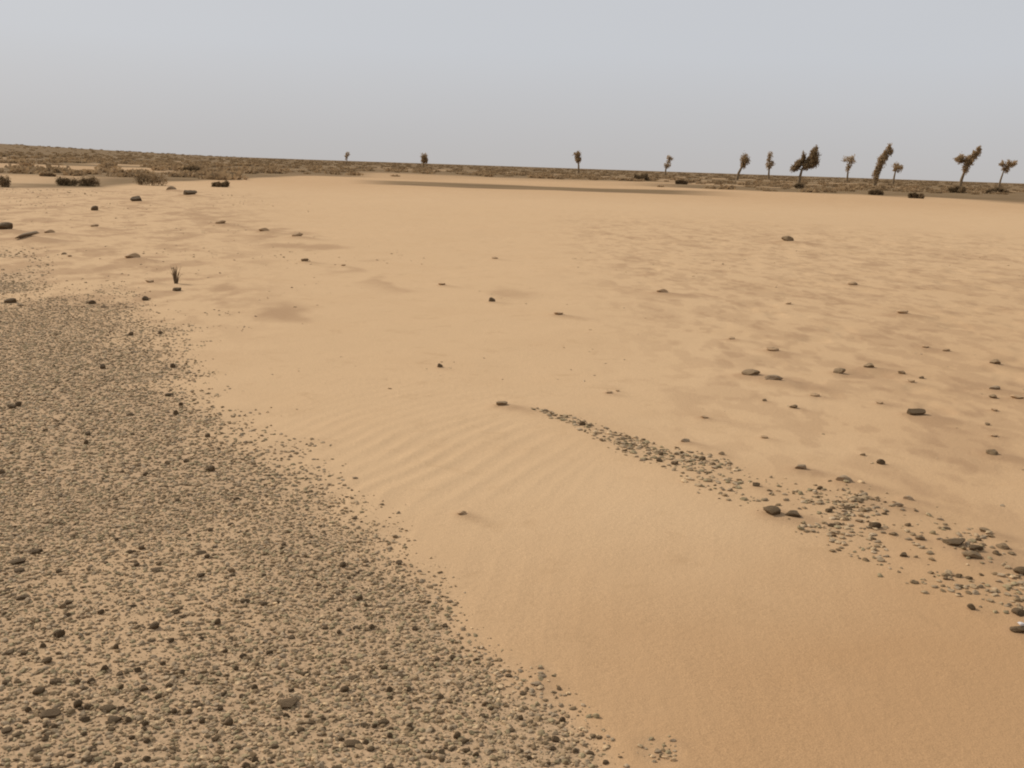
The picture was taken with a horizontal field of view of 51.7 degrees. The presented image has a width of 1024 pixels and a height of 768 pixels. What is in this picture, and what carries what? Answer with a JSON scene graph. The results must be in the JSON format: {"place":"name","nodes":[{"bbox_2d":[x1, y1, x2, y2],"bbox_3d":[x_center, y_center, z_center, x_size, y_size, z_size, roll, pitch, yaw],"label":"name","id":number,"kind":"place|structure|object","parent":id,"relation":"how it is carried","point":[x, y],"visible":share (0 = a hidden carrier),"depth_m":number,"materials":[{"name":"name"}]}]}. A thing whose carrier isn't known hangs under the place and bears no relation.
{"place":"outdoors","nodes":[
{"label":"outdoors","id":0,"kind":"place"},
{"bbox_2d":[0,246,676,767],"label":"gravel","id":1,"kind":"structure","parent":0,"point":[238,644],"depth_m":3.97,"materials":[{"name":"gravel"}]},
{"bbox_2d":[4,298,16,302],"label":"stone","id":2,"kind":"object","parent":1,"relation":"on","point":[10,300],"visible":0.89,"depth_m":11.28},
{"bbox_2d":[7,404,15,408],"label":"pebble","id":3,"kind":"object","parent":1,"relation":"on","point":[12,406],"visible":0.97,"depth_m":6.72,"materials":[{"name":"stone"}]},
{"bbox_2d":[8,558,25,564],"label":"pebble","id":4,"kind":"object","parent":1,"relation":"on","point":[16,561],"visible":1,"depth_m":4.20,"materials":[{"name":"stone"}]},
{"bbox_2d":[30,747,42,752],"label":"pebble","id":5,"kind":"object","parent":1,"relation":"on","point":[37,749],"visible":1,"depth_m":2.90,"materials":[{"name":"stone"}]},
{"bbox_2d":[43,657,52,663],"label":"pebble","id":6,"kind":"object","parent":1,"relation":"on","point":[47,659],"visible":1,"depth_m":3.39,"materials":[{"name":"stone"}]},
{"bbox_2d":[81,716,89,721],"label":"pebble","id":7,"kind":"object","parent":1,"relation":"on","point":[85,719],"visible":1,"depth_m":3.06,"materials":[{"name":"stone"}]},
{"bbox_2d":[100,665,108,670],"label":"pebble","id":8,"kind":"object","parent":1,"relation":"on","point":[105,667],"visible":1,"depth_m":3.35,"materials":[{"name":"stone"}]},
{"bbox_2d":[125,716,131,722],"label":"pebble","id":9,"kind":"object","parent":1,"relation":"on","point":[128,719],"visible":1,"depth_m":3.07,"materials":[{"name":"stone"}]},
{"bbox_2d":[206,465,214,470],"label":"stone","id":10,"kind":"object","parent":1,"relation":"on","point":[210,468],"visible":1,"depth_m":5.53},
{"bbox_2d":[242,762,249,767],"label":"pebble","id":11,"kind":"object","parent":1,"relation":"on","point":[245,764],"visible":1,"depth_m":2.86,"materials":[{"name":"stone"}]},
{"bbox_2d":[277,697,297,708],"bbox_3d":[-0.681,0.969,3.199,0.066,0.023,0.066,-1,9,-17],"label":"pebble","id":12,"kind":"object","parent":1,"relation":"on","point":[287,703],"visible":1,"depth_m":3.19,"materials":[{"name":"stone"}]},
{"bbox_2d":[344,739,359,746],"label":"pebble","id":13,"kind":"object","parent":1,"relation":"on","point":[350,742],"visible":1,"depth_m":2.99,"materials":[{"name":"stone"}]},
{"bbox_2d":[0,144,1023,767],"bbox_3d":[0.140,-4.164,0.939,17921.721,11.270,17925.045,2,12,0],"label":"ground","id":14,"kind":"structure","parent":0,"point":[632,600],"depth_m":6.43,"materials":[{"name":"sand"}]},
{"bbox_2d":[0,175,11,186],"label":"shrub","id":15,"kind":"object","parent":14,"relation":"on","point":[5,181],"visible":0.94,"depth_m":46.49,"materials":[{"name":"brown plant"}]},
{"bbox_2d":[0,222,12,228],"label":"stone","id":16,"kind":"object","parent":14,"relation":"on","point":[6,225],"visible":0.83,"depth_m":20.76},
{"bbox_2d":[1,727,12,733],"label":"pebble","id":17,"kind":"object","parent":14,"relation":"on","point":[6,730],"visible":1,"depth_m":2.98,"materials":[{"name":"stone"}]},
{"bbox_2d":[2,679,11,684],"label":"pebble","id":18,"kind":"object","parent":14,"relation":"on","point":[5,682],"visible":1,"depth_m":3.25,"materials":[{"name":"stone"}]},
{"bbox_2d":[5,648,13,654],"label":"pebble","id":19,"kind":"object","parent":14,"relation":"on","point":[10,651],"visible":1,"depth_m":3.45,"materials":[{"name":"stone"}]},
{"bbox_2d":[12,731,24,737],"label":"pebble","id":20,"kind":"object","parent":14,"relation":"on","point":[18,733],"visible":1,"depth_m":2.97,"materials":[{"name":"stone"}]},
{"bbox_2d":[14,568,23,572],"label":"pebble","id":21,"kind":"object","parent":14,"relation":"on","point":[16,570],"visible":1,"depth_m":4.12,"materials":[{"name":"stone"}]},
{"bbox_2d":[15,594,29,599],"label":"pebble","id":22,"kind":"object","parent":14,"relation":"on","point":[22,597],"visible":1,"depth_m":3.88,"materials":[{"name":"stone"}]},
{"bbox_2d":[14,231,38,238],"bbox_3d":[-8.785,-2.707,19.132,0.137,0.082,0.713,0,15,12],"label":"stone","id":23,"kind":"object","parent":14,"relation":"on","point":[22,235],"visible":1,"depth_m":19.06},
{"bbox_2d":[29,549,42,553],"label":"pebble","id":24,"kind":"object","parent":14,"relation":"on","point":[32,551],"visible":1,"depth_m":4.32,"materials":[{"name":"stone"}]},
{"bbox_2d":[32,687,44,693],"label":"pebble","id":25,"kind":"object","parent":14,"relation":"on","point":[38,690],"visible":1,"depth_m":3.19,"materials":[{"name":"stone"}]},
{"bbox_2d":[41,736,49,741],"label":"pebble","id":26,"kind":"object","parent":14,"relation":"on","point":[44,738],"visible":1,"depth_m":2.96,"materials":[{"name":"stone"}]},
{"bbox_2d":[38,171,55,176],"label":"shrub","id":27,"kind":"object","parent":14,"relation":"on","point":[49,174],"visible":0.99,"depth_m":67.87,"materials":[{"name":"brown plant"}]},
{"bbox_2d":[39,708,60,718],"bbox_3d":[-1.351,0.963,3.091,0.058,0.019,0.046,-2,12,-17],"label":"pebble","id":28,"kind":"object","parent":14,"relation":"on","point":[51,713],"visible":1,"depth_m":3.08,"materials":[{"name":"stone"}]},
{"bbox_2d":[49,678,62,684],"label":"pebble","id":29,"kind":"object","parent":14,"relation":"on","point":[54,681],"visible":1,"depth_m":3.26,"materials":[{"name":"stone"}]},
{"bbox_2d":[55,751,63,756],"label":"pebble","id":30,"kind":"object","parent":14,"relation":"on","point":[59,753],"visible":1,"depth_m":2.88,"materials":[{"name":"stone"}]},
{"bbox_2d":[55,630,64,637],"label":"pebble","id":31,"kind":"object","parent":14,"relation":"on","point":[60,633],"visible":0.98,"depth_m":3.58,"materials":[{"name":"stone"}]},
{"bbox_2d":[55,176,78,185],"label":"shrub","id":32,"kind":"object","parent":14,"relation":"on","point":[60,181],"visible":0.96,"depth_m":52.12,"materials":[{"name":"brown plant"}]},
{"bbox_2d":[73,699,82,707],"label":"pebble","id":33,"kind":"object","parent":14,"relation":"on","point":[77,703],"visible":1,"depth_m":3.13,"materials":[{"name":"stone"}]},
{"bbox_2d":[81,755,92,762],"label":"pebble","id":34,"kind":"object","parent":14,"relation":"on","point":[88,758],"visible":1,"depth_m":2.86,"materials":[{"name":"stone"}]},
{"bbox_2d":[84,703,92,709],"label":"pebble","id":35,"kind":"object","parent":14,"relation":"on","point":[87,706],"visible":1,"depth_m":3.13,"materials":[{"name":"stone"}]},
{"bbox_2d":[77,175,100,186],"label":"shrub","id":36,"kind":"object","parent":14,"relation":"on","point":[90,181],"visible":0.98,"depth_m":52.48,"materials":[{"name":"brown plant"}]},
{"bbox_2d":[99,704,115,711],"bbox_3d":[-1.201,0.962,3.132,0.041,0.019,0.043,-9,16,-44],"label":"pebble","id":37,"kind":"object","parent":14,"relation":"on","point":[108,707],"visible":1,"depth_m":3.12,"materials":[{"name":"stone"}]},
{"bbox_2d":[108,716,122,723],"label":"pebble","id":38,"kind":"object","parent":14,"relation":"on","point":[115,719],"visible":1,"depth_m":3.06,"materials":[{"name":"stone"}]},
{"bbox_2d":[115,762,122,767],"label":"pebble","id":39,"kind":"object","parent":14,"relation":"on","point":[118,764],"visible":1,"depth_m":2.84,"materials":[{"name":"stone"}]},
{"bbox_2d":[125,252,140,257],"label":"stone","id":40,"kind":"object","parent":14,"relation":"on","point":[132,255],"visible":0.93,"depth_m":16.18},
{"bbox_2d":[130,196,141,200],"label":"stone","id":41,"kind":"object","parent":14,"relation":"on","point":[136,198],"visible":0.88,"depth_m":33.85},
{"bbox_2d":[139,684,148,690],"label":"pebble","id":42,"kind":"object","parent":14,"relation":"on","point":[144,687],"visible":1,"depth_m":3.25,"materials":[{"name":"stone"}]},
{"bbox_2d":[142,755,150,761],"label":"pebble","id":43,"kind":"object","parent":14,"relation":"on","point":[146,758],"visible":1,"depth_m":2.88,"materials":[{"name":"stone"}]},
{"bbox_2d":[133,170,169,185],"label":"shrub","id":44,"kind":"object","parent":14,"relation":"on","point":[144,178],"visible":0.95,"depth_m":57.56,"materials":[{"name":"brown plant"}]},
{"bbox_2d":[149,622,159,629],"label":"pebble","id":45,"kind":"object","parent":14,"relation":"on","point":[154,625],"visible":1,"depth_m":3.66,"materials":[{"name":"stone"}]},
{"bbox_2d":[151,567,161,571],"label":"pebble","id":46,"kind":"object","parent":14,"relation":"on","point":[156,569],"visible":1,"depth_m":4.17,"materials":[{"name":"stone"}]},
{"bbox_2d":[170,265,180,283],"bbox_3d":[-4.267,-1.386,13.401,0.156,0.244,0.138,2,12,0],"label":"dry plant","id":47,"kind":"object","parent":14,"relation":"on","point":[175,278],"visible":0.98,"depth_m":13.40,"materials":[{"name":"brown plant"}]},
{"bbox_2d":[183,190,196,194],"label":"stone","id":48,"kind":"object","parent":14,"relation":"on","point":[186,192],"visible":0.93,"depth_m":40.89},
{"bbox_2d":[181,164,200,171],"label":"shrub","id":49,"kind":"object","parent":14,"relation":"on","point":[192,167],"visible":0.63,"depth_m":97.41,"materials":[{"name":"brown plant"}]},
{"bbox_2d":[196,550,206,554],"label":"pebble","id":50,"kind":"object","parent":14,"relation":"on","point":[199,552],"visible":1,"depth_m":4.37,"materials":[{"name":"stone"}]},
{"bbox_2d":[214,618,220,624],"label":"pebble","id":51,"kind":"object","parent":14,"relation":"on","point":[217,621],"visible":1,"depth_m":3.72,"materials":[{"name":"stone"}]},
{"bbox_2d":[211,180,229,186],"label":"shrub","id":52,"kind":"object","parent":14,"relation":"on","point":[221,184],"visible":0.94,"depth_m":58.32,"materials":[{"name":"brown plant"}]},
{"bbox_2d":[225,718,232,725],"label":"pebble","id":53,"kind":"object","parent":14,"relation":"on","point":[228,721],"visible":1,"depth_m":3.06,"materials":[{"name":"stone"}]},
{"bbox_2d":[270,743,278,748],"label":"pebble","id":54,"kind":"object","parent":14,"relation":"on","point":[274,746],"visible":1,"depth_m":2.96,"materials":[{"name":"stone"}]},
{"bbox_2d":[339,561,345,567],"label":"pebble","id":55,"kind":"object","parent":14,"relation":"on","point":[342,564],"visible":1,"depth_m":4.29,"materials":[{"name":"stone"}]},
{"bbox_2d":[340,685,348,691],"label":"pebble","id":56,"kind":"object","parent":14,"relation":"on","point":[345,688],"visible":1,"depth_m":3.29,"materials":[{"name":"stone"}]},
{"bbox_2d":[366,746,374,750],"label":"pebble","id":57,"kind":"object","parent":14,"relation":"on","point":[370,748],"visible":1,"depth_m":2.96,"materials":[{"name":"stone"}]},
{"bbox_2d":[379,719,388,724],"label":"pebble","id":58,"kind":"object","parent":14,"relation":"on","point":[384,721],"visible":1,"depth_m":3.11,"materials":[{"name":"stone"}]},
{"bbox_2d":[421,153,427,166],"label":"tree","id":59,"kind":"object","parent":14,"relation":"on","point":[424,158],"visible":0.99,"depth_m":320.70,"materials":[{"name":"brown plant"}]},
{"bbox_2d":[453,731,460,738],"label":"pebble","id":60,"kind":"object","parent":14,"relation":"on","point":[457,735],"visible":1,"depth_m":3.04,"materials":[{"name":"stone"}]},
{"bbox_2d":[496,401,507,404],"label":"stone","id":61,"kind":"object","parent":14,"relation":"on","point":[501,402],"visible":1,"depth_m":7.11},
{"bbox_2d":[0,144,1023,194],"bbox_3d":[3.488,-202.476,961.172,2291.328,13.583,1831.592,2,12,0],"label":"scrub","id":62,"kind":"object","parent":14,"relation":"on","point":[22,161],"visible":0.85,"depth_m":176.34,"materials":[{"name":"brown plant"}]},
{"bbox_2d":[0,188,1023,512],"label":"grit","id":63,"kind":"object","parent":14,"relation":"on","point":[310,264],"visible":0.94,"depth_m":17.69,"materials":[{"name":"stone"}]},
{"bbox_2d":[530,681,541,684],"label":"stone","id":64,"kind":"object","parent":14,"relation":"on","point":[536,683],"visible":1,"depth_m":3.33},
{"bbox_2d":[551,736,559,741],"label":"pebble","id":65,"kind":"object","parent":14,"relation":"on","point":[555,738],"visible":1,"depth_m":3.04,"materials":[{"name":"stone"}]},
{"bbox_2d":[573,150,581,172],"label":"tree","id":66,"kind":"object","parent":14,"relation":"on","point":[577,157],"visible":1,"depth_m":292.47,"materials":[{"name":"brown plant"}]},
{"bbox_2d":[632,173,649,180],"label":"shrub","id":67,"kind":"object","parent":14,"relation":"on","point":[644,176],"visible":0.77,"depth_m":162.86,"materials":[{"name":"brown plant"}]},
{"bbox_2d":[664,155,673,174],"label":"tree","id":68,"kind":"object","parent":14,"relation":"on","point":[669,158],"visible":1,"depth_m":367.59,"materials":[{"name":"brown plant"}]},
{"bbox_2d":[674,179,688,184],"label":"shrub","id":69,"kind":"object","parent":14,"relation":"on","point":[681,182],"visible":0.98,"depth_m":129.94,"materials":[{"name":"brown plant"}]},
{"bbox_2d":[736,153,749,179],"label":"tree","id":70,"kind":"object","parent":14,"relation":"on","point":[744,160],"visible":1,"depth_m":277.10,"materials":[{"name":"brown plant"}]},
{"bbox_2d":[741,369,759,374],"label":"stone","id":71,"kind":"object","parent":14,"relation":"on","point":[749,372],"visible":1,"depth_m":8.48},
{"bbox_2d":[765,151,774,179],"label":"tree","id":72,"kind":"object","parent":14,"relation":"on","point":[770,163],"visible":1,"depth_m":342.57,"materials":[{"name":"brown plant"}]},
{"bbox_2d":[763,505,780,514],"bbox_3d":[1.239,0.603,5.037,0.075,0.041,0.086,1,12,-5],"label":"stone","id":73,"kind":"object","parent":14,"relation":"on","point":[773,510],"visible":1,"depth_m":5.01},
{"bbox_2d":[766,347,778,350],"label":"stone","id":74,"kind":"object","parent":14,"relation":"on","point":[772,348],"visible":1,"depth_m":9.77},
{"bbox_2d":[765,375,782,379],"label":"stone","id":75,"kind":"object","parent":14,"relation":"on","point":[772,377],"visible":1,"depth_m":8.30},
{"bbox_2d":[781,236,793,240],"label":"stone","id":76,"kind":"object","parent":14,"relation":"on","point":[787,238],"visible":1,"depth_m":25.47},
{"bbox_2d":[785,510,800,516],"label":"stone","id":77,"kind":"object","parent":14,"relation":"on","point":[794,513],"visible":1,"depth_m":4.99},
{"bbox_2d":[794,183,804,188],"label":"shrub","id":78,"kind":"object","parent":14,"relation":"on","point":[799,185],"visible":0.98,"depth_m":135.16,"materials":[{"name":"brown plant"}]},
{"bbox_2d":[795,464,806,468],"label":"stone","id":79,"kind":"object","parent":14,"relation":"on","point":[800,466],"visible":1,"depth_m":5.82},
{"bbox_2d":[790,145,821,183],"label":"tree","id":80,"kind":"object","parent":14,"relation":"on","point":[811,161],"visible":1,"depth_m":178.94,"materials":[{"name":"brown plant"}]},
{"bbox_2d":[833,368,845,373],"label":"stone","id":81,"kind":"object","parent":14,"relation":"on","point":[839,370],"visible":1,"depth_m":8.80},
{"bbox_2d":[836,475,852,482],"bbox_3d":[1.771,0.506,5.615,0.093,0.043,0.050,11,12,23],"label":"stone","id":82,"kind":"object","parent":14,"relation":"on","point":[842,477],"visible":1,"depth_m":5.60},
{"bbox_2d":[841,154,856,181],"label":"tree","id":83,"kind":"object","parent":14,"relation":"on","point":[849,165],"visible":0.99,"depth_m":336.07,"materials":[{"name":"brown plant"}]},
{"bbox_2d":[864,363,873,367],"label":"stone","id":84,"kind":"object","parent":14,"relation":"on","point":[871,365],"visible":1,"depth_m":9.09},
{"bbox_2d":[868,189,883,194],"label":"shrub","id":85,"kind":"object","parent":14,"relation":"on","point":[876,192],"visible":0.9,"depth_m":100.38,"materials":[{"name":"brown plant"}]},
{"bbox_2d":[876,459,884,464],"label":"stone","id":86,"kind":"object","parent":14,"relation":"on","point":[880,461],"visible":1,"depth_m":6.01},
{"bbox_2d":[871,143,893,185],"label":"tree","id":87,"kind":"object","parent":14,"relation":"on","point":[883,158],"visible":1,"depth_m":171.00,"materials":[{"name":"brown plant"}]},
{"bbox_2d":[891,162,902,183],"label":"tree","id":88,"kind":"object","parent":14,"relation":"on","point":[897,167],"visible":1,"depth_m":304.21,"materials":[{"name":"brown plant"}]},
{"bbox_2d":[896,310,908,313],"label":"stone","id":89,"kind":"object","parent":14,"relation":"on","point":[903,311],"visible":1,"depth_m":12.62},
{"bbox_2d":[903,495,913,500],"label":"stone","id":90,"kind":"object","parent":14,"relation":"on","point":[907,497],"visible":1,"depth_m":5.33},
{"bbox_2d":[908,192,923,198],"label":"shrub","id":91,"kind":"object","parent":14,"relation":"on","point":[916,195],"visible":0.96,"depth_m":92.13,"materials":[{"name":"brown plant"}]},
{"bbox_2d":[907,408,925,414],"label":"stone","id":92,"kind":"object","parent":14,"relation":"on","point":[917,411],"visible":1,"depth_m":7.24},
{"bbox_2d":[915,535,924,539],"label":"stone","id":93,"kind":"object","parent":14,"relation":"on","point":[919,537],"visible":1,"depth_m":4.72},
{"bbox_2d":[942,538,964,545],"bbox_3d":[1.957,0.701,4.670,0.096,0.033,0.088,-2,8,12],"label":"stone","id":94,"kind":"object","parent":14,"relation":"on","point":[956,541],"visible":1,"depth_m":4.65,"materials":[{"name":"stone"}]},
{"bbox_2d":[948,185,966,192],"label":"shrub","id":95,"kind":"object","parent":14,"relation":"on","point":[958,189],"visible":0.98,"depth_m":138.87,"materials":[{"name":"brown plant"}]},
{"bbox_2d":[953,145,981,186],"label":"tree","id":96,"kind":"object","parent":14,"relation":"on","point":[968,161],"visible":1,"depth_m":180.14,"materials":[{"name":"brown plant"}]},
{"bbox_2d":[967,603,975,609],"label":"stone","id":97,"kind":"object","parent":14,"relation":"on","point":[971,606],"visible":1,"depth_m":4.00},
{"bbox_2d":[962,550,981,558],"bbox_3d":[1.970,0.728,4.519,0.085,0.028,0.070,11,12,25],"label":"stone","id":98,"kind":"object","parent":14,"relation":"on","point":[972,554],"visible":1,"depth_m":4.50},
{"bbox_2d":[979,527,990,531],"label":"stone","id":99,"kind":"object","parent":14,"relation":"on","point":[982,529],"visible":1,"depth_m":4.88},
{"bbox_2d":[986,449,998,454],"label":"stone","id":100,"kind":"object","parent":14,"relation":"on","point":[992,451],"visible":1,"depth_m":6.26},
{"bbox_2d":[989,359,1000,363],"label":"stone","id":101,"kind":"object","parent":14,"relation":"on","point":[996,361],"visible":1,"depth_m":9.45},
{"bbox_2d":[986,187,1008,193],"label":"shrub","id":102,"kind":"object","parent":14,"relation":"on","point":[996,189],"visible":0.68,"depth_m":146.38,"materials":[{"name":"brown plant"}]},
{"bbox_2d":[995,543,1009,549],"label":"stone","id":103,"kind":"object","parent":14,"relation":"on","point":[1004,546],"visible":1,"depth_m":4.66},
{"bbox_2d":[998,159,1017,186],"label":"tree","id":104,"kind":"object","parent":14,"relation":"on","point":[1005,168],"visible":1,"depth_m":293.79,"materials":[{"name":"brown plant"}]},
{"bbox_2d":[1010,626,1023,632],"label":"stone","id":105,"kind":"object","parent":14,"relation":"on","point":[1016,629],"visible":1,"depth_m":3.80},
{"bbox_2d":[1010,395,1023,397],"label":"stone","id":106,"kind":"object","parent":14,"relation":"on","point":[1015,396],"visible":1,"depth_m":7.95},
{"bbox_2d":[1011,607,1023,616],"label":"stone","id":107,"kind":"object","parent":14,"relation":"on","point":[1018,611],"visible":1,"depth_m":3.95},
{"bbox_2d":[1013,566,1023,574],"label":"stone","id":108,"kind":"object","parent":14,"relation":"on","point":[1019,569],"visible":1,"depth_m":4.35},
{"bbox_2d":[0,0,1023,182],"label":"sky","id":109,"kind":"structure","parent":0,"point":[705,85],"materials":[{"name":"grey"}]},
{"bbox_2d":[531,407,1023,613],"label":"gravel","id":110,"kind":"structure","parent":0,"point":[838,516],"depth_m":5.14,"materials":[{"name":"gravel"}]},
{"bbox_2d":[869,522,881,528],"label":"stone","id":111,"kind":"object","parent":110,"relation":"on","point":[875,524],"visible":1,"depth_m":4.86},
{"bbox_2d":[969,544,983,550],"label":"stone","id":112,"kind":"object","parent":110,"relation":"on","point":[976,547],"visible":0.99,"depth_m":4.60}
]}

